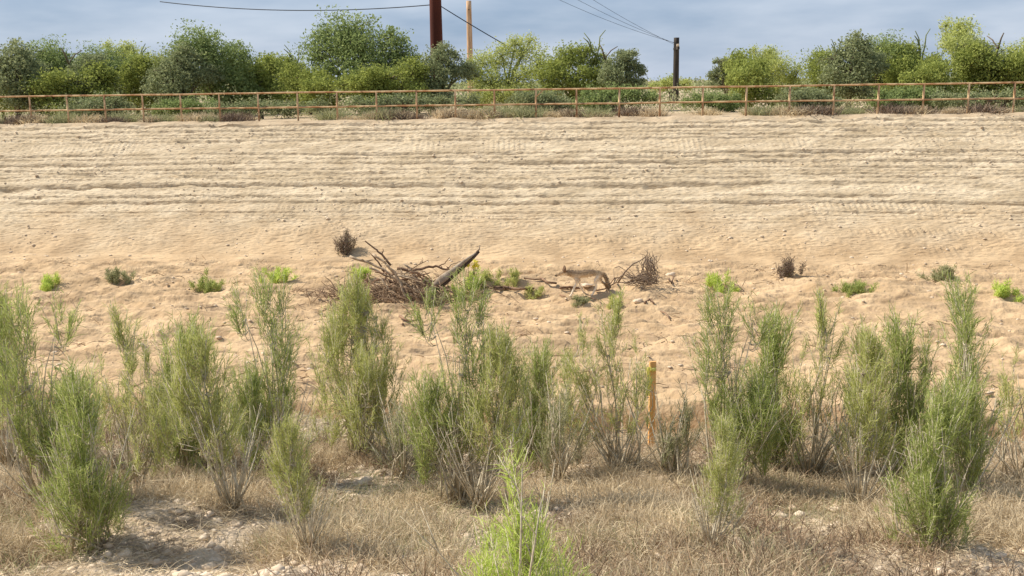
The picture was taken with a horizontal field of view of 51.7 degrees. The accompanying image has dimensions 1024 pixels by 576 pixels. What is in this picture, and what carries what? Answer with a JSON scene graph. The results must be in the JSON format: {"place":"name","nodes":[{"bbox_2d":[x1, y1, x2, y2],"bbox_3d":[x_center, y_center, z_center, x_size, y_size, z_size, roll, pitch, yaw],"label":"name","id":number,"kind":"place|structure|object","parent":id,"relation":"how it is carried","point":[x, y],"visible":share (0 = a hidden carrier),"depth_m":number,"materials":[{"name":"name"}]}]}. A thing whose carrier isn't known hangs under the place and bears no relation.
{"place":"outdoors","nodes":[
{"label":"outdoors","id":0,"kind":"place"},
{"bbox_2d":[0,115,1023,268],"bbox_3d":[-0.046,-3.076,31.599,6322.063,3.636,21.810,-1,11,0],"label":"embankment","id":1,"kind":"structure","parent":0,"point":[255,188],"depth_m":31.53,"materials":[{"name":"soil"}]},
{"bbox_2d":[332,228,356,255],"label":"grey bush","id":2,"kind":"object","parent":1,"relation":"on","point":[345,245],"visible":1,"depth_m":29.41,"materials":[{"name":"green plant"}]},
{"bbox_2d":[0,114,1023,263],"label":"bank gravel","id":3,"kind":"structure","parent":1,"relation":"on","point":[936,262],"depth_m":31.20,"materials":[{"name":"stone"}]},
{"bbox_2d":[0,82,1023,122],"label":"pipe fence","id":4,"kind":"object","parent":1,"relation":"on","point":[789,101],"visible":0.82,"depth_m":35.34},
{"bbox_2d":[0,257,1023,446],"bbox_3d":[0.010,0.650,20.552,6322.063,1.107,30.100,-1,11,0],"label":"wash bed","id":5,"kind":"object","parent":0,"point":[142,297],"visible":0.45,"depth_m":22.07,"materials":[{"name":"sand"}]},
{"bbox_2d":[39,271,62,291],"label":"weed","id":6,"kind":"object","parent":5,"relation":"on","point":[47,285],"visible":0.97,"depth_m":26.18,"materials":[{"name":"green plant"}]},
{"bbox_2d":[104,265,136,284],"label":"weed","id":7,"kind":"object","parent":5,"relation":"on","point":[114,277],"visible":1,"depth_m":26.49,"materials":[{"name":"green plant"}]},
{"bbox_2d":[188,267,226,293],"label":"weed","id":8,"kind":"object","parent":5,"relation":"on","point":[211,285],"visible":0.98,"depth_m":25.53,"materials":[{"name":"green plant"}]},
{"bbox_2d":[258,265,299,283],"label":"weed","id":9,"kind":"object","parent":5,"relation":"on","point":[278,276],"visible":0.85,"depth_m":25.92,"materials":[{"name":"green plant"}]},
{"bbox_2d":[280,268,511,312],"bbox_3d":[-2.877,0.029,24.309,5.867,0.871,2.606,-1,11,0],"label":"brushwood","id":10,"kind":"object","parent":5,"relation":"on","point":[377,293],"visible":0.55,"depth_m":24.20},
{"bbox_2d":[431,245,479,290],"bbox_3d":[-1.313,-0.470,24.662,1.370,0.954,0.240,-9,14,-37],"label":"driftwood log","id":11,"kind":"object","parent":10,"relation":"on","point":[444,279],"visible":0.87,"depth_m":24.56,"materials":[{"name":"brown wood"}]},
{"bbox_2d":[448,259,484,293],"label":"weed","id":12,"kind":"object","parent":5,"relation":"on","point":[474,265],"visible":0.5,"depth_m":24.86,"materials":[{"name":"green plant"}]},
{"bbox_2d":[486,267,523,287],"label":"weed","id":13,"kind":"object","parent":5,"relation":"on","point":[513,278],"visible":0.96,"depth_m":25.37,"materials":[{"name":"green plant"}]},
{"bbox_2d":[0,255,1023,575],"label":"gravel","id":14,"kind":"structure","parent":5,"relation":"on","point":[262,571],"depth_m":7.31,"materials":[{"name":"gravel"}]},
{"bbox_2d":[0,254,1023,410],"bbox_3d":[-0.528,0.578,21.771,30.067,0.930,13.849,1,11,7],"label":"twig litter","id":15,"kind":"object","parent":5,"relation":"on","point":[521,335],"visible":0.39,"depth_m":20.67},
{"bbox_2d":[555,265,611,295],"bbox_3d":[1.635,-0.160,24.187,1.328,0.756,0.286,-2,11,-8],"label":"coyote","id":16,"kind":"object","parent":5,"relation":"on","point":[577,275],"visible":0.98,"depth_m":24.12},
{"bbox_2d":[613,249,668,285],"bbox_3d":[3.077,-0.435,24.690,1.408,0.987,1.392,-1,11,0],"label":"dead bush","id":17,"kind":"object","parent":5,"relation":"on","point":[645,278],"visible":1,"depth_m":24.60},
{"bbox_2d":[703,267,741,293],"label":"weed","id":18,"kind":"object","parent":5,"relation":"on","point":[712,280],"visible":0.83,"depth_m":24.41,"materials":[{"name":"green plant"}]},
{"bbox_2d":[772,253,807,278],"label":"dead bush","id":19,"kind":"object","parent":5,"relation":"on","point":[789,268],"visible":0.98,"depth_m":26.12,"materials":[{"name":"brown plant"}]},
{"bbox_2d":[829,278,879,297],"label":"weed","id":20,"kind":"object","parent":5,"relation":"on","point":[856,287],"visible":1,"depth_m":23.57,"materials":[{"name":"green plant"}]},
{"bbox_2d":[915,262,956,281],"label":"weed","id":21,"kind":"object","parent":5,"relation":"on","point":[936,277],"visible":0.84,"depth_m":25.03,"materials":[{"name":"green plant"}]},
{"bbox_2d":[991,277,1023,302],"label":"weed","id":22,"kind":"object","parent":5,"relation":"on","point":[1002,290],"visible":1,"depth_m":22.92,"materials":[{"name":"green plant"}]},
{"bbox_2d":[0,417,1023,575],"bbox_3d":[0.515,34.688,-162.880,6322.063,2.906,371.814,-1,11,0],"label":"slope","id":23,"kind":"structure","parent":0,"point":[199,557],"depth_m":7.29,"materials":[{"name":"soil"}]},
{"bbox_2d":[0,275,64,469],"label":"desert broom","id":24,"kind":"object","parent":23,"relation":"on","point":[2,446],"visible":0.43,"depth_m":10.05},
{"bbox_2d":[0,278,108,510],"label":"desert broom","id":25,"kind":"object","parent":23,"relation":"on","point":[20,432],"visible":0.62,"depth_m":7.79,"materials":[{"name":"plant"}]},
{"bbox_2d":[19,351,139,559],"bbox_3d":[-2.894,1.145,7.002,0.817,1.482,0.705,-2,11,-7],"label":"desert broom","id":26,"kind":"object","parent":23,"relation":"on","point":[89,497],"visible":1,"depth_m":6.99,"materials":[{"name":"plant"}]},
{"bbox_2d":[85,296,191,486],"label":"desert broom","id":27,"kind":"object","parent":23,"relation":"on","point":[152,422],"visible":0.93,"depth_m":9.05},
{"bbox_2d":[133,302,232,471],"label":"desert broom","id":28,"kind":"object","parent":23,"relation":"on","point":[187,455],"visible":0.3,"depth_m":9.89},
{"bbox_2d":[151,314,284,514],"bbox_3d":[-2.184,0.932,7.817,0.931,1.537,0.713,-4,12,-18],"label":"desert broom","id":29,"kind":"object","parent":23,"relation":"on","point":[184,377],"visible":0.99,"depth_m":7.75,"materials":[{"name":"plant"}]},
{"bbox_2d":[219,261,319,480],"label":"desert broom","id":30,"kind":"object","parent":23,"relation":"on","point":[256,384],"visible":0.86,"depth_m":9.29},
{"bbox_2d":[258,411,339,554],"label":"desert broom","id":31,"kind":"object","parent":23,"relation":"on","point":[279,464],"visible":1,"depth_m":6.74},
{"bbox_2d":[304,263,411,455],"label":"desert broom","id":32,"kind":"object","parent":23,"relation":"on","point":[367,377],"visible":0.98,"depth_m":10.27,"materials":[{"name":"plant"}]},
{"bbox_2d":[363,366,430,481],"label":"desert broom","id":33,"kind":"object","parent":23,"relation":"on","point":[400,462],"visible":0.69,"depth_m":9.66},
{"bbox_2d":[392,267,513,506],"bbox_3d":[-0.484,0.808,8.511,0.868,1.980,0.818,9,15,42],"label":"desert broom","id":34,"kind":"object","parent":23,"relation":"on","point":[427,407],"visible":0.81,"depth_m":8.50,"materials":[{"name":"plant"}]},
{"bbox_2d":[425,318,546,514],"bbox_3d":[-0.148,1.002,8.287,0.750,1.618,0.980,3,12,18],"label":"desert broom","id":35,"kind":"object","parent":23,"relation":"on","point":[507,380],"visible":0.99,"depth_m":8.30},
{"bbox_2d":[400,425,592,575],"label":"desert broom","id":36,"kind":"object","parent":23,"relation":"on","point":[520,558],"visible":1,"depth_m":4.74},
{"bbox_2d":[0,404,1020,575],"bbox_3d":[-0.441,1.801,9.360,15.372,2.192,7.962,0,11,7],"label":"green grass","id":37,"kind":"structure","parent":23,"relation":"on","point":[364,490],"depth_m":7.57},
{"bbox_2d":[0,403,1023,575],"bbox_3d":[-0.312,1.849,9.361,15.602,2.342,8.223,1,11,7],"label":"dry grass","id":38,"kind":"structure","parent":23,"relation":"on","point":[608,485],"depth_m":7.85,"materials":[{"name":"plant"}]},
{"bbox_2d":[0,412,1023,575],"bbox_3d":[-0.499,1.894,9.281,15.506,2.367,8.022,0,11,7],"label":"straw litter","id":39,"kind":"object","parent":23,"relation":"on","point":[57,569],"visible":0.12,"depth_m":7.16,"materials":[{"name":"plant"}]},
{"bbox_2d":[500,332,573,469],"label":"desert broom","id":40,"kind":"object","parent":23,"relation":"on","point":[540,378],"visible":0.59,"depth_m":10.45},
{"bbox_2d":[523,368,599,485],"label":"desert broom","id":41,"kind":"object","parent":23,"relation":"on","point":[557,415],"visible":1,"depth_m":9.67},
{"bbox_2d":[531,285,670,469],"bbox_3d":[0.816,0.841,9.897,1.290,1.856,0.880,-1,11,0],"label":"desert broom","id":42,"kind":"object","parent":23,"relation":"on","point":[611,341],"visible":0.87,"depth_m":9.84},
{"bbox_2d":[646,361,655,445],"bbox_3d":[1.495,1.315,11.429,0.122,1.067,0.079,-4,11,-18],"label":"survey stake","id":43,"kind":"object","parent":23,"relation":"on","point":[651,367],"visible":0.67,"depth_m":11.40,"materials":[{"name":"yellow wood"}]},
{"bbox_2d":[625,379,708,482],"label":"desert broom","id":44,"kind":"object","parent":23,"relation":"on","point":[674,453],"visible":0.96,"depth_m":9.61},
{"bbox_2d":[687,408,757,552],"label":"desert broom","id":45,"kind":"object","parent":23,"relation":"on","point":[725,455],"visible":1,"depth_m":6.78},
{"bbox_2d":[680,278,788,489],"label":"desert broom","id":46,"kind":"object","parent":23,"relation":"on","point":[756,410],"visible":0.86,"depth_m":9.10,"materials":[{"name":"plant"}]},
{"bbox_2d":[719,296,826,471],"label":"desert broom","id":47,"kind":"object","parent":23,"relation":"on","point":[773,354],"visible":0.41,"depth_m":10.06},
{"bbox_2d":[773,285,909,479],"bbox_3d":[3.039,0.907,9.780,1.354,1.949,0.924,-3,11,-9],"label":"desert broom","id":48,"kind":"object","parent":23,"relation":"on","point":[822,323],"visible":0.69,"depth_m":9.84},
{"bbox_2d":[818,317,925,510],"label":"desert broom","id":49,"kind":"object","parent":23,"relation":"on","point":[871,366],"visible":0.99,"depth_m":8.85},
{"bbox_2d":[856,301,943,482],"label":"desert broom","id":50,"kind":"object","parent":23,"relation":"on","point":[913,401],"visible":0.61,"depth_m":9.73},
{"bbox_2d":[872,364,1003,552],"bbox_3d":[2.729,1.177,6.929,0.668,1.404,0.774,-8,13,-34],"label":"desert broom","id":51,"kind":"object","parent":23,"relation":"on","point":[928,492],"visible":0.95,"depth_m":6.88,"materials":[{"name":"plant"}]},
{"bbox_2d":[912,269,1021,492],"bbox_3d":[3.885,0.862,8.983,0.912,2.079,0.858,-5,12,-20],"label":"desert broom","id":52,"kind":"object","parent":23,"relation":"on","point":[970,439],"visible":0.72,"depth_m":8.88,"materials":[{"name":"green leaf"},{"name":"twig"}]},
{"bbox_2d":[982,341,1023,478],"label":"desert broom","id":53,"kind":"object","parent":23,"relation":"on","point":[1003,383],"visible":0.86,"depth_m":10.07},
{"bbox_2d":[0,80,1023,127],"bbox_3d":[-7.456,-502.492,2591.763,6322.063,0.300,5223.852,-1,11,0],"label":"ground","id":54,"kind":"structure","parent":0,"point":[293,121],"depth_m":35.53,"materials":[{"name":"soil"}]},
{"bbox_2d":[0,37,53,116],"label":"mesquite tree","id":55,"kind":"object","parent":54,"relation":"on","point":[18,64],"visible":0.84,"depth_m":41.10,"materials":[{"name":"green plant"}]},
{"bbox_2d":[9,34,83,115],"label":"mesquite tree","id":56,"kind":"object","parent":54,"relation":"on","point":[57,58],"visible":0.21,"depth_m":43.51,"materials":[{"name":"green plant"}]},
{"bbox_2d":[37,112,89,123],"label":"scrub tuft","id":57,"kind":"object","parent":54,"relation":"on","point":[61,118],"visible":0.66,"depth_m":37.53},
{"bbox_2d":[3,59,127,118],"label":"mesquite tree","id":58,"kind":"object","parent":54,"relation":"on","point":[52,85],"visible":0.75,"depth_m":41.16,"materials":[{"name":"green plant"}]},
{"bbox_2d":[67,112,109,122],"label":"dry tuft","id":59,"kind":"object","parent":54,"relation":"on","point":[85,119],"visible":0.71,"depth_m":37.55,"materials":[{"name":"plant"}]},
{"bbox_2d":[61,48,121,96],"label":"ironwood tree","id":60,"kind":"object","parent":54,"relation":"on","point":[90,57],"visible":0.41,"depth_m":41.89,"materials":[{"name":"green plant"}]},
{"bbox_2d":[56,90,135,119],"bbox_3d":[-15.417,-6.585,39.239,2.805,1.531,1.773,-6,12,-24],"label":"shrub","id":61,"kind":"object","parent":54,"relation":"on","point":[115,102],"visible":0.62,"depth_m":39.03,"materials":[{"name":"green plant"}]},
{"bbox_2d":[72,39,147,114],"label":"mesquite tree","id":62,"kind":"object","parent":54,"relation":"on","point":[115,63],"visible":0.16,"depth_m":45.14,"materials":[{"name":"green plant"}]},
{"bbox_2d":[99,38,159,113],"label":"palo verde","id":63,"kind":"object","parent":54,"relation":"on","point":[128,48],"visible":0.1,"depth_m":46.10,"materials":[{"name":"green plant"}]},
{"bbox_2d":[118,42,199,114],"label":"palo verde","id":64,"kind":"object","parent":54,"relation":"on","point":[130,71],"visible":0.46,"depth_m":43.08,"materials":[{"name":"green plant"}]},
{"bbox_2d":[139,42,225,116],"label":"mesquite tree","id":65,"kind":"object","parent":54,"relation":"on","point":[181,75],"visible":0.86,"depth_m":40.73,"materials":[{"name":"green plant"}]},
{"bbox_2d":[149,95,229,117],"bbox_3d":[-11.986,-6.550,39.222,2.986,1.279,1.455,0,11,2],"label":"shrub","id":66,"kind":"object","parent":54,"relation":"on","point":[176,103],"visible":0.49,"depth_m":38.91,"materials":[{"name":"green plant"}]},
{"bbox_2d":[157,17,273,106],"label":"mesquite tree","id":67,"kind":"object","parent":54,"relation":"on","point":[233,54],"visible":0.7,"depth_m":42.40,"materials":[{"name":"green plant"}]},
{"bbox_2d":[209,111,260,122],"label":"dry tuft","id":68,"kind":"object","parent":54,"relation":"on","point":[231,116],"visible":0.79,"depth_m":36.87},
{"bbox_2d":[189,52,290,114],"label":"mesquite tree","id":69,"kind":"object","parent":54,"relation":"on","point":[264,68],"visible":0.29,"depth_m":43.98,"materials":[{"name":"green plant"}]},
{"bbox_2d":[202,95,330,118],"bbox_3d":[-8.996,-6.517,38.953,4.733,1.150,1.473,-3,11,-12],"label":"mesquite tree","id":70,"kind":"object","parent":54,"relation":"on","point":[281,104],"visible":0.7,"depth_m":38.80,"materials":[{"name":"green plant"}]},
{"bbox_2d":[248,42,312,113],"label":"palo verde","id":71,"kind":"object","parent":54,"relation":"on","point":[281,57],"visible":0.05,"depth_m":45.90,"materials":[{"name":"green plant"}]},
{"bbox_2d":[272,60,346,114],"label":"mesquite tree","id":72,"kind":"object","parent":54,"relation":"on","point":[302,80],"visible":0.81,"depth_m":41.41,"materials":[{"name":"green plant"}]},
{"bbox_2d":[306,108,357,119],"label":"scrub tuft","id":73,"kind":"object","parent":54,"relation":"on","point":[325,115],"visible":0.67,"depth_m":36.84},
{"bbox_2d":[288,4,426,111],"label":"mesquite tree","id":74,"kind":"object","parent":54,"relation":"on","point":[354,41],"visible":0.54,"depth_m":41.75,"materials":[{"name":"green plant"}]},
{"bbox_2d":[325,55,433,112],"bbox_3d":[-4.906,-7.355,39.087,4.188,2.496,2.394,-1,11,0],"label":"mesquite tree","id":75,"kind":"object","parent":54,"relation":"on","point":[375,78],"visible":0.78,"depth_m":39.06,"materials":[{"name":"green plant"}]},
{"bbox_2d":[339,88,482,116],"bbox_3d":[-3.591,-6.546,38.063,5.259,1.277,1.636,-2,11,-7],"label":"shrub","id":76,"kind":"object","parent":54,"relation":"on","point":[426,99],"visible":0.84,"depth_m":37.93,"materials":[{"name":"green plant"}]},
{"bbox_2d":[429,0,443,78],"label":"steel pole","id":77,"kind":"object","parent":54,"relation":"on","point":[436,34],"visible":0.38,"depth_m":44.48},
{"bbox_2d":[160,1,428,10],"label":"power line","id":78,"kind":"object","parent":77,"relation":"attached to","point":[296,10],"visible":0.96,"depth_m":47.29,"materials":[{"name":"black metal"}]},
{"bbox_2d":[410,40,480,107],"bbox_3d":[-2.644,-7.863,40.081,2.933,3.038,2.206,-1,11,0],"label":"mesquite tree","id":79,"kind":"object","parent":54,"relation":"on","point":[444,54],"visible":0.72,"depth_m":39.84,"materials":[{"name":"green plant"}]},
{"bbox_2d":[466,1,473,92],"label":"wooden pole","id":80,"kind":"object","parent":54,"relation":"on","point":[469,26],"visible":0.45,"depth_m":60.18,"materials":[{"name":"brown wood"}]},
{"bbox_2d":[7,71,954,114],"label":"distant scrub","id":81,"kind":"object","parent":54,"relation":"on","point":[698,82],"visible":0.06,"depth_m":96.75,"materials":[{"name":"green plant"}]},
{"bbox_2d":[458,29,550,109],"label":"palo verde","id":82,"kind":"object","parent":54,"relation":"on","point":[524,72],"visible":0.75,"depth_m":42.66,"materials":[{"name":"green plant"}]},
{"bbox_2d":[0,79,1023,120],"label":"ground scrub","id":83,"kind":"object","parent":54,"relation":"on","point":[662,104],"visible":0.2,"depth_m":39.47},
{"bbox_2d":[501,102,553,118],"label":"scrub tuft","id":84,"kind":"object","parent":54,"relation":"on","point":[529,112],"visible":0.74,"depth_m":35.51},
{"bbox_2d":[505,84,575,112],"bbox_3d":[1.007,-6.702,38.295,2.550,1.391,1.612,-5,12,-21],"label":"shrub","id":85,"kind":"object","parent":54,"relation":"on","point":[520,96],"visible":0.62,"depth_m":38.00,"materials":[{"name":"green plant"}]},
{"bbox_2d":[530,30,613,109],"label":"palo verde","id":86,"kind":"object","parent":54,"relation":"on","point":[555,73],"visible":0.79,"depth_m":40.77,"materials":[{"name":"green plant"}]},
{"bbox_2d":[571,81,658,111],"bbox_3d":[3.753,-6.761,38.097,3.318,1.422,1.617,-1,11,0],"label":"shrub","id":87,"kind":"object","parent":54,"relation":"on","point":[607,96],"visible":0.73,"depth_m":37.96,"materials":[{"name":"green plant"}]},
{"bbox_2d":[597,45,648,110],"bbox_3d":[4.222,-7.835,40.101,2.086,2.781,1.854,-1,11,0],"label":"ironwood tree","id":88,"kind":"object","parent":54,"relation":"on","point":[626,67],"visible":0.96,"depth_m":39.86,"materials":[{"name":"green plant"}]},
{"bbox_2d":[634,105,674,116],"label":"dry tuft","id":89,"kind":"object","parent":54,"relation":"on","point":[650,112],"visible":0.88,"depth_m":35.28,"materials":[{"name":"plant"}]},
{"bbox_2d":[647,72,694,99],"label":"mesquite tree","id":90,"kind":"object","parent":54,"relation":"on","point":[668,82],"visible":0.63,"depth_m":62.70,"materials":[{"name":"green plant"}]},
{"bbox_2d":[672,37,679,103],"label":"dark pole","id":91,"kind":"object","parent":54,"relation":"on","point":[676,48],"visible":0.88,"depth_m":54.75,"materials":[{"name":"brown wood"}]},
{"bbox_2d":[679,89,748,111],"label":"shrub","id":92,"kind":"object","parent":54,"relation":"on","point":[730,107],"visible":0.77,"depth_m":36.91,"materials":[{"name":"green plant"}]},
{"bbox_2d":[704,53,746,95],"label":"ironwood tree","id":93,"kind":"object","parent":54,"relation":"on","point":[715,76],"visible":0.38,"depth_m":45.43,"materials":[{"name":"green plant"}]},
{"bbox_2d":[719,47,785,109],"bbox_3d":[9.270,-7.836,40.274,2.634,2.746,4.607,1,11,10],"label":"tree","id":94,"kind":"object","parent":54,"relation":"on","point":[742,71],"visible":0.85,"depth_m":39.67,"materials":[{"name":"green plant"}]},
{"bbox_2d":[747,43,806,106],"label":"palo verde","id":95,"kind":"object","parent":54,"relation":"on","point":[791,78],"visible":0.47,"depth_m":42.83,"materials":[{"name":"green plant"}]},
{"bbox_2d":[762,105,809,116],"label":"dry tuft","id":96,"kind":"object","parent":54,"relation":"on","point":[781,112],"visible":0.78,"depth_m":34.36,"materials":[{"name":"plant"}]},
{"bbox_2d":[770,82,847,108],"bbox_3d":[10.186,-6.421,36.413,2.550,1.391,1.612,-6,12,-26],"label":"bush","id":97,"kind":"object","parent":54,"relation":"on","point":[804,94],"visible":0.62,"depth_m":36.13,"materials":[{"name":"green plant"}]},
{"bbox_2d":[794,103,847,116],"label":"dry tuft","id":98,"kind":"object","parent":54,"relation":"on","point":[825,112],"visible":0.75,"depth_m":34.27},
{"bbox_2d":[794,40,861,101],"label":"palo verde","id":99,"kind":"object","parent":54,"relation":"on","point":[812,67],"visible":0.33,"depth_m":40.68,"materials":[{"name":"green plant"}]},
{"bbox_2d":[814,28,891,107],"bbox_3d":[12.763,-7.935,39.189,3.227,3.342,2.427,-2,11,-6],"label":"mesquite tree","id":100,"kind":"object","parent":54,"relation":"on","point":[864,64],"visible":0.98,"depth_m":38.85,"materials":[{"name":"green plant"}]},
{"bbox_2d":[844,28,925,107],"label":"mesquite tree","id":101,"kind":"object","parent":54,"relation":"on","point":[887,41],"visible":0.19,"depth_m":41.06,"materials":[{"name":"green plant"}]},
{"bbox_2d":[858,101,924,113],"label":"dry tuft","id":102,"kind":"object","parent":54,"relation":"on","point":[885,107],"visible":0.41,"depth_m":34.95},
{"bbox_2d":[873,29,929,92],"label":"palo verde","id":103,"kind":"object","parent":54,"relation":"on","point":[903,66],"visible":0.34,"depth_m":40.42,"materials":[{"name":"green plant"}]},
{"bbox_2d":[866,85,943,110],"bbox_3d":[13.396,-6.328,35.796,2.986,1.279,1.455,-2,11,-6],"label":"shrub","id":104,"kind":"object","parent":54,"relation":"on","point":[913,93],"visible":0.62,"depth_m":35.64,"materials":[{"name":"green plant"}]},
{"bbox_2d":[897,52,972,109],"bbox_3d":[15.618,-7.481,38.852,2.394,2.496,4.188,8,14,38],"label":"mesquite tree","id":105,"kind":"object","parent":54,"relation":"on","point":[933,68],"visible":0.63,"depth_m":38.36,"materials":[{"name":"green plant"}]},
{"bbox_2d":[935,14,1003,105],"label":"palo verde","id":106,"kind":"object","parent":54,"relation":"on","point":[961,33],"visible":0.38,"depth_m":41.35,"materials":[{"name":"green plant"}]},
{"bbox_2d":[927,86,1023,109],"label":"shrub","id":107,"kind":"object","parent":54,"relation":"on","point":[944,103],"visible":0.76,"depth_m":35.14,"materials":[{"name":"green plant"}]},
{"bbox_2d":[949,101,1012,114],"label":"dry tuft","id":108,"kind":"object","parent":54,"relation":"on","point":[980,109],"visible":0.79,"depth_m":33.63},
{"bbox_2d":[950,33,1013,88],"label":"ironwood tree","id":109,"kind":"object","parent":54,"relation":"on","point":[996,46],"visible":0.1,"depth_m":40.34,"materials":[{"name":"green plant"}]},
{"bbox_2d":[945,39,1023,107],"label":"mesquite tree","id":110,"kind":"object","parent":54,"relation":"on","point":[1015,63],"visible":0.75,"depth_m":39.72,"materials":[{"name":"green plant"}]},
{"bbox_2d":[0,0,1023,83],"label":"sky","id":111,"kind":"structure","parent":0,"point":[705,30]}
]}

